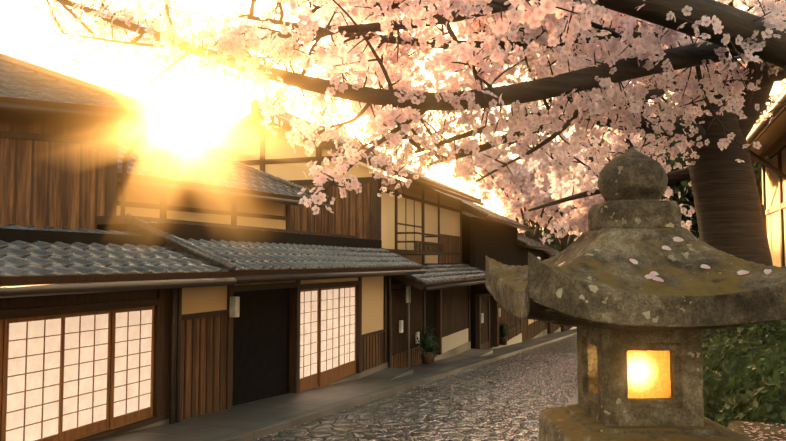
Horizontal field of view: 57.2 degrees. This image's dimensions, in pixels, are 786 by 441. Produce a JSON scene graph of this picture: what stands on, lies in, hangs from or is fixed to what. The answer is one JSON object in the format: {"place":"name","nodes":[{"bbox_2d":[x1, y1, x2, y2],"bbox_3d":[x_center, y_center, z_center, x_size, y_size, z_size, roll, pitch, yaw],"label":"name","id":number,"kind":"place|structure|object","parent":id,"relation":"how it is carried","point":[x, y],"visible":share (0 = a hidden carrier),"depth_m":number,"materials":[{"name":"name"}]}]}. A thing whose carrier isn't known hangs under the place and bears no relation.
{"place":"outdoors","nodes":[
{"label":"outdoors","id":0,"kind":"place"},
{"bbox_2d":[96,328,576,440],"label":"pavement","id":1,"kind":"structure","parent":0,"point":[252,420],"depth_m":11.79,"materials":[{"name":"stone"}]},
{"bbox_2d":[406,284,410,367],"bbox_3d":[0.417,2.830,19.514,0.067,2.300,0.320,-1,-3,19],"label":"lamp post","id":2,"kind":"object","parent":1,"relation":"on","point":[408,294],"visible":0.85,"depth_m":19.48,"materials":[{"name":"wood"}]},
{"bbox_2d":[421,324,507,363],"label":"plant pots","id":3,"kind":"object","parent":1,"relation":"on","point":[429,356],"visible":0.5,"depth_m":19.91,"materials":[{"name":"ceramic"}]},
{"bbox_2d":[414,317,512,360],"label":"potted plants","id":4,"kind":"object","parent":3,"relation":"on","point":[435,343],"visible":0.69,"depth_m":19.97,"materials":[{"name":"green plant"}]},
{"bbox_2d":[0,0,785,216],"label":"sky","id":5,"kind":"structure","parent":0,"point":[187,113],"materials":[{"name":"white"}]},
{"bbox_2d":[32,0,785,352],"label":"cherry","id":6,"kind":"object","parent":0,"point":[230,35],"depth_m":4.71,"materials":[{"name":"pink plant"}]},
{"bbox_2d":[12,0,785,214],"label":"cherry blossoms","id":7,"kind":"object","parent":6,"relation":"on","point":[647,43],"depth_m":3.38,"materials":[{"name":"pink plant"}]},
{"bbox_2d":[369,153,481,199],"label":"house roof","id":8,"kind":"structure","parent":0,"point":[427,178],"depth_m":23.01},
{"bbox_2d":[409,181,530,231],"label":"roof eaves","id":9,"kind":"object","parent":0,"point":[481,214],"visible":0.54,"depth_m":27.32,"materials":[{"name":"brown wood"}]},
{"bbox_2d":[434,189,528,227],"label":"house roof","id":10,"kind":"structure","parent":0,"point":[491,213],"depth_m":32.47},
{"bbox_2d":[462,210,553,250],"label":"roof eaves","id":11,"kind":"object","parent":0,"point":[521,243],"visible":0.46,"depth_m":38.08,"materials":[{"name":"brown wood"}]},
{"bbox_2d":[451,135,600,241],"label":"cherry tree","id":12,"kind":"object","parent":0,"point":[502,179],"depth_m":48.62,"materials":[{"name":"pink plant"}]},
{"bbox_2d":[518,233,551,247],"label":"house roof","id":13,"kind":"structure","parent":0,"point":[527,240],"depth_m":42.63,"materials":[{"name":"grey tile"}]},
{"bbox_2d":[517,231,554,256],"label":"house wall","id":14,"kind":"structure","parent":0,"point":[546,253],"depth_m":46.09,"materials":[{"name":"brown wood"}]},
{"bbox_2d":[493,126,601,331],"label":"cherry tree","id":15,"kind":"object","parent":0,"point":[531,160],"depth_m":53.84,"materials":[{"name":"pink plant"}]},
{"bbox_2d":[535,111,638,240],"bbox_3d":[13.395,0.271,39.113,9.892,12.557,11.970,-1,-3,19],"label":"cherry tree","id":16,"kind":"object","parent":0,"point":[565,210],"depth_m":39.58,"materials":[{"name":"pink plant"}]},
{"bbox_2d":[539,125,696,244],"bbox_3d":[9.447,0.264,25.462,8.534,9.180,7.285,-1,-3,19],"label":"cherry tree","id":17,"kind":"object","parent":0,"point":[579,220],"depth_m":26.14,"materials":[{"name":"pink plant"}]},
{"bbox_2d":[539,404,750,440],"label":"lantern base","id":18,"kind":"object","parent":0,"point":[574,422],"depth_m":1.66,"materials":[{"name":"grey stone"}]},
{"bbox_2d":[577,327,703,425],"bbox_3d":[0.605,0.372,1.795,0.236,0.243,0.237,0,-3,0],"label":"lantern fire box","id":19,"kind":"object","parent":18,"relation":"on","point":[602,380],"visible":0.75,"depth_m":1.68,"materials":[{"name":"grey stone"}]},
{"bbox_2d":[485,227,785,330],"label":"lantern roof","id":20,"kind":"structure","parent":19,"relation":"on","point":[596,279],"depth_m":1.55,"materials":[{"name":"grey stone"}]},
{"bbox_2d":[588,147,680,230],"bbox_3d":[0.605,-0.076,1.821,0.198,0.221,0.199,0,-3,0],"label":"lantern finial","id":21,"kind":"object","parent":20,"relation":"on","point":[632,182],"visible":0.9,"depth_m":1.75,"materials":[{"name":"grey stone"}]},
{"bbox_2d":[537,237,771,281],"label":"fallen petals","id":22,"kind":"object","parent":20,"relation":"on","point":[652,274],"visible":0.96,"depth_m":1.58,"materials":[{"name":"pink plant"}]},
{"bbox_3d":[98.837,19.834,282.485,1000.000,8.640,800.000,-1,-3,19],"label":"ground","id":23,"kind":"structure","parent":0,"visible":0},
{"bbox_2d":[0,228,176,440],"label":"house","id":24,"kind":"structure","parent":23,"relation":"on","point":[88,367],"depth_m":8.55,"materials":[{"name":"wood"}]},
{"bbox_2d":[0,111,147,229],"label":"wall","id":25,"kind":"structure","parent":24,"relation":"on","point":[59,172],"depth_m":10.34,"materials":[{"name":"brown wood"}]},
{"bbox_2d":[0,53,157,123],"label":"roof eaves","id":26,"kind":"object","parent":25,"relation":"on","point":[22,105],"visible":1,"depth_m":10.15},
{"bbox_2d":[0,60,147,110],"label":"house roof","id":27,"kind":"structure","parent":26,"relation":"on","point":[18,81],"depth_m":10.28,"materials":[{"name":"grey tile"}]},
{"bbox_2d":[0,271,236,297],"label":"pent roof","id":28,"kind":"object","parent":24,"relation":"attached to","point":[28,286],"visible":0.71,"depth_m":7.41,"materials":[{"name":"brown wood"}]},
{"bbox_2d":[0,223,228,275],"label":"tiled roof","id":29,"kind":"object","parent":28,"relation":"on","point":[19,258],"visible":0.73,"depth_m":8.12,"materials":[{"name":"grey tile"}]},
{"bbox_2d":[97,215,412,422],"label":"house","id":30,"kind":"structure","parent":23,"relation":"on","point":[237,344],"depth_m":12.93,"materials":[{"name":"wood"}]},
{"bbox_2d":[116,184,290,229],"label":"wall","id":31,"kind":"structure","parent":30,"relation":"on","point":[154,203],"depth_m":13.44,"materials":[{"name":"paint"}]},
{"bbox_2d":[113,121,330,208],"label":"roof eaves","id":32,"kind":"object","parent":31,"relation":"on","point":[136,180],"visible":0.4,"depth_m":13.59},
{"bbox_2d":[117,128,312,197],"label":"house roof","id":33,"kind":"structure","parent":32,"relation":"on","point":[156,156],"depth_m":13.56,"materials":[{"name":"grey tile"}]},
{"bbox_2d":[124,214,425,283],"bbox_3d":[-1.565,0.619,14.241,1.939,0.995,8.947,-1,-3,19],"label":"pent roof","id":34,"kind":"object","parent":30,"relation":"attached to","point":[241,276],"visible":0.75,"depth_m":10.72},
{"bbox_2d":[145,221,421,269],"bbox_3d":[-1.565,0.570,14.277,1.779,0.766,8.880,-1,-3,19],"label":"tiled roof","id":35,"kind":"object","parent":34,"relation":"on","point":[249,255],"visible":0.58,"depth_m":12.67,"materials":[{"name":"grey tile"}]},
{"bbox_2d":[195,112,492,367],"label":"house","id":36,"kind":"structure","parent":23,"relation":"on","point":[418,224],"depth_m":20.04,"materials":[{"name":"wood"}]},
{"bbox_2d":[250,99,483,205],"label":"roof","id":37,"kind":"structure","parent":36,"relation":"on","point":[285,117],"depth_m":19.52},
{"bbox_2d":[391,275,485,290],"bbox_3d":[1.702,1.654,22.657,1.448,0.775,9.217,-1,-3,19],"label":"pent roof","id":38,"kind":"object","parent":36,"relation":"attached to","point":[416,282],"visible":0.38,"depth_m":18.69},
{"bbox_2d":[412,263,485,282],"bbox_3d":[1.702,1.606,22.693,1.289,0.546,9.150,-1,-3,19],"label":"tiled roof","id":39,"kind":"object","parent":36,"relation":"attached to","point":[440,273],"visible":0.67,"depth_m":22.41,"materials":[{"name":"grey tile"}]},
{"bbox_2d":[252,334,577,440],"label":"street cobbles","id":40,"kind":"object","parent":23,"relation":"on","point":[334,423],"visible":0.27,"depth_m":12.68,"materials":[{"name":"grey stone"}]},
{"bbox_2d":[258,351,785,440],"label":"fallen petals","id":41,"kind":"object","parent":40,"relation":"on","point":[543,392],"visible":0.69,"depth_m":12.63,"materials":[{"name":"pink plant"}]},
{"bbox_2d":[462,214,521,348],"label":"house","id":42,"kind":"structure","parent":23,"relation":"on","point":[482,239],"depth_m":28.77,"materials":[{"name":"brown wood"}]},
{"bbox_2d":[475,283,487,290],"bbox_3d":[5.125,2.745,31.502,1.448,0.775,9.767,-1,-3,19],"label":"pent roof","id":43,"kind":"object","parent":42,"relation":"attached to","point":[482,286],"depth_m":27.01,"materials":[{"name":"brown wood"}]},
{"bbox_2d":[518,245,546,340],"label":"house","id":44,"kind":"structure","parent":23,"relation":"on","point":[532,329],"depth_m":40.01,"materials":[{"name":"wood"}]},
{"bbox_2d":[513,182,576,251],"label":"evergreen","id":45,"kind":"object","parent":23,"relation":"on","point":[555,247],"depth_m":77.39,"materials":[{"name":"plant"}]},
{"bbox_2d":[543,255,560,333],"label":"house","id":46,"kind":"structure","parent":23,"relation":"on","point":[552,328],"depth_m":49.47,"materials":[{"name":"wood"}]},
{"bbox_2d":[544,249,559,254],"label":"house roof","id":47,"kind":"structure","parent":46,"relation":"attached to","point":[555,252],"depth_m":51.11,"materials":[{"name":"grey tile"}]},
{"bbox_2d":[536,392,577,440],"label":"kerb","id":48,"kind":"structure","parent":23,"relation":"on","point":[573,400],"depth_m":12.24,"materials":[{"name":"stone"}]},
{"bbox_2d":[565,326,576,330],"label":"house","id":49,"kind":"structure","parent":23,"relation":"on","point":[568,327],"depth_m":59.71,"materials":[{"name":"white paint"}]},
{"bbox_2d":[579,98,696,235],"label":"cherry blossoms","id":50,"kind":"object","parent":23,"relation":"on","point":[603,140],"depth_m":33.89,"materials":[{"name":"pink plant"}]},
{"bbox_2d":[637,95,774,239],"bbox_3d":[10.319,0.405,22.168,7.113,8.324,9.574,-1,-3,19],"label":"evergreen","id":51,"kind":"object","parent":23,"relation":"on","point":[682,185],"depth_m":19.77,"materials":[{"name":"plant"}]},
{"bbox_2d":[702,320,785,427],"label":"hedge","id":52,"kind":"object","parent":23,"relation":"on","point":[762,376],"depth_m":4.65,"materials":[{"name":"green plant"}]},
{"bbox_2d":[728,421,785,440],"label":"stone wall","id":53,"kind":"structure","parent":23,"relation":"on","point":[735,426],"depth_m":3.22,"materials":[{"name":"brown stone"}]},
{"bbox_2d":[746,89,785,266],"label":"house","id":54,"kind":"structure","parent":23,"relation":"on","point":[773,205],"depth_m":11.95,"materials":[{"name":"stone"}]},
{"bbox_2d":[749,88,785,163],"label":"roof","id":55,"kind":"structure","parent":54,"relation":"on","point":[773,130],"depth_m":9.77,"materials":[{"name":"brown wood"}]},
{"bbox_2d":[751,85,785,129],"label":"house roof","id":56,"kind":"structure","parent":54,"relation":"attached to","point":[777,95],"depth_m":8.18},
{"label":"bank","id":57,"kind":"object","parent":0,"visible":0},
{"bbox_3d":[0.606,1.270,1.743,0.542,1.147,0.542,0,-3,0],"label":"lantern","id":58,"kind":"object","parent":57,"relation":"on","visible":0},
{"bbox_2d":[627,350,670,397],"bbox_3d":[0.606,0.365,1.722,0.120,0.122,0.001,0,-3,0],"label":"lantern window","id":59,"kind":"structure","parent":58,"relation":"attached to","point":[648,373],"depth_m":1.72,"materials":[{"name":"yellow paper"}]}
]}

